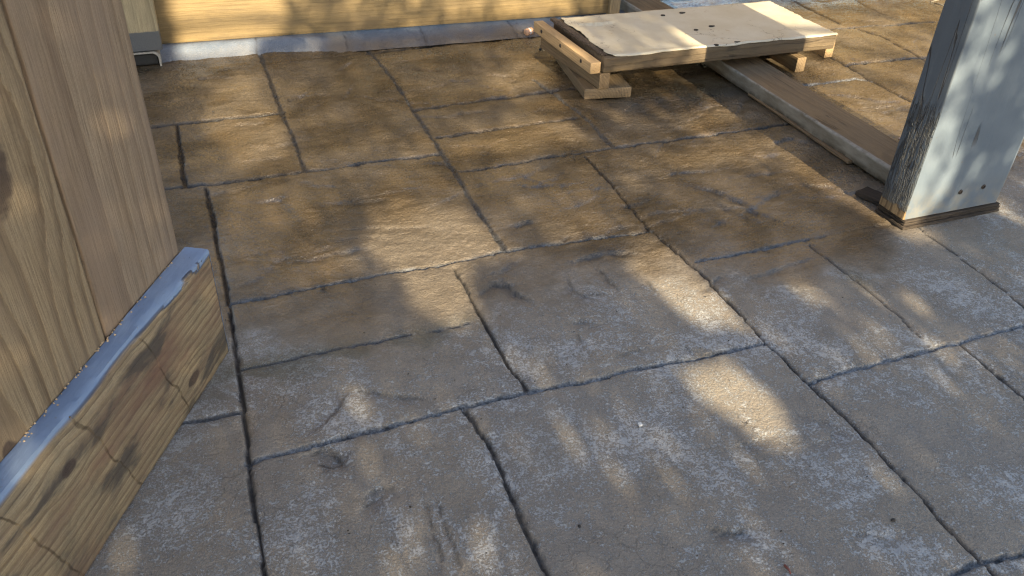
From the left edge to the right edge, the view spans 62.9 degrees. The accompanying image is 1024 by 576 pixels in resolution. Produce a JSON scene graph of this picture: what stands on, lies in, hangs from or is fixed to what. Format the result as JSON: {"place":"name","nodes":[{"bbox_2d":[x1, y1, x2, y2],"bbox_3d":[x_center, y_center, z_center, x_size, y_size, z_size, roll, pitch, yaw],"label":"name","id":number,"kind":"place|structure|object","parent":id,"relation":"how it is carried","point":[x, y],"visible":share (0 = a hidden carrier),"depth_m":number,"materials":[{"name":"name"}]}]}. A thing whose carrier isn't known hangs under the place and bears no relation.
{"place":"outdoors","nodes":[
{"label":"outdoors","id":0,"kind":"place"},
{"bbox_2d":[85,0,1023,575],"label":"paving","id":1,"kind":"structure","parent":0,"point":[543,254],"depth_m":1.64,"materials":[{"name":"grey stone"}]},
{"bbox_2d":[0,247,228,575],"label":"edge painted board","id":2,"kind":"object","parent":1,"relation":"on","point":[77,466],"visible":1,"depth_m":1.18,"materials":[{"name":"brown wood"}]},
{"bbox_2d":[0,0,178,461],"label":"plank screen","id":3,"kind":"object","parent":2,"relation":"on","point":[89,252],"visible":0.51,"depth_m":1.09,"materials":[{"name":"brown wood"}]},
{"bbox_2d":[20,262,172,441],"bbox_3d":[-0.582,0.074,1.207,0.014,0.002,0.414,6,35,5],"label":"sawdust","id":4,"kind":"object","parent":2,"relation":"on","point":[107,339],"visible":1,"depth_m":1.15},
{"bbox_2d":[121,0,162,65],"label":"corner post","id":5,"kind":"object","parent":1,"relation":"on","point":[143,28],"visible":0.53,"depth_m":2.62,"materials":[{"name":"brown wood"}]},
{"bbox_2d":[160,10,625,62],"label":"kerb","id":6,"kind":"structure","parent":1,"relation":"on","point":[379,39],"depth_m":2.92,"materials":[{"name":"concrete"}]},
{"bbox_2d":[153,0,620,43],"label":"timber fence","id":7,"kind":"object","parent":6,"relation":"on","point":[181,21],"visible":0.66,"depth_m":2.92,"materials":[{"name":"brown wood"}]},
{"bbox_2d":[524,27,533,35],"bbox_3d":[0.062,-0.939,3.063,0.034,0.028,0.027,-21,41,-30],"label":"wooden bobbin","id":8,"kind":"object","parent":6,"relation":"on","point":[528,31],"visible":1,"depth_m":3.05,"materials":[{"name":"wood"}]},
{"bbox_2d":[225,42,891,555],"bbox_3d":[0.243,-0.196,2.035,1.224,0.002,2.177,12,36,13],"label":"grit","id":9,"kind":"object","parent":1,"relation":"on","point":[655,362],"visible":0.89,"depth_m":1.58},
{"bbox_2d":[555,58,631,98],"bbox_3d":[0.260,-0.706,2.739,0.153,0.034,0.360,-5,36,-11],"label":"wood block","id":10,"kind":"object","parent":1,"relation":"on","point":[619,86],"depth_m":2.61,"materials":[{"name":"brown wood"}]},
{"bbox_2d":[534,1,837,88],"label":"platform","id":11,"kind":"structure","parent":10,"relation":"on","point":[595,50],"depth_m":2.73,"materials":[{"name":"brown wood"}]},
{"bbox_2d":[620,0,898,183],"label":"timber length","id":12,"kind":"object","parent":1,"relation":"on","point":[865,146],"visible":0.58,"depth_m":2.48,"materials":[{"name":"brown wood"}]},
{"bbox_2d":[748,93,851,163],"bbox_3d":[0.847,-0.481,2.474,0.033,0.011,0.500,-10,37,-17],"label":"thin batten","id":13,"kind":"object","parent":1,"relation":"on","point":[844,158],"visible":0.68,"depth_m":2.42,"materials":[{"name":"brown wood"}]},
{"bbox_2d":[855,186,881,204],"bbox_3d":[0.930,-0.223,2.109,0.054,0.016,0.120,-20,39,-29],"label":"dark wood scrap","id":14,"kind":"object","parent":1,"relation":"on","point":[869,194],"visible":0.48,"depth_m":2.12,"materials":[{"name":"brown wood"}]},
{"bbox_2d":[875,208,998,229],"bbox_3d":[1.058,-0.193,2.080,0.306,0.010,0.098,-11,37,-18],"label":"plywood shim","id":15,"kind":"object","parent":1,"relation":"on","point":[891,220],"visible":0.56,"depth_m":2.04,"materials":[{"name":"brown wood"}]},
{"bbox_2d":[877,206,999,225],"bbox_3d":[1.059,-0.202,2.078,0.300,0.010,0.099,-11,37,-18],"label":"plywood shim","id":16,"kind":"object","parent":15,"relation":"on","point":[921,221],"visible":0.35,"depth_m":2.04,"materials":[{"name":"brown wood"}]},
{"bbox_2d":[878,201,999,223],"bbox_3d":[1.057,-0.207,2.071,0.298,0.007,0.095,-11,37,-18],"label":"plywood shim","id":17,"kind":"object","parent":16,"relation":"on","point":[996,203],"visible":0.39,"depth_m":2.03,"materials":[{"name":"brown wood"}]},
{"bbox_2d":[879,0,1023,219],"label":"painted post","id":18,"kind":"object","parent":17,"relation":"on","point":[960,140],"visible":1,"depth_m":1.88,"materials":[{"name":"grey paint"}]}
]}

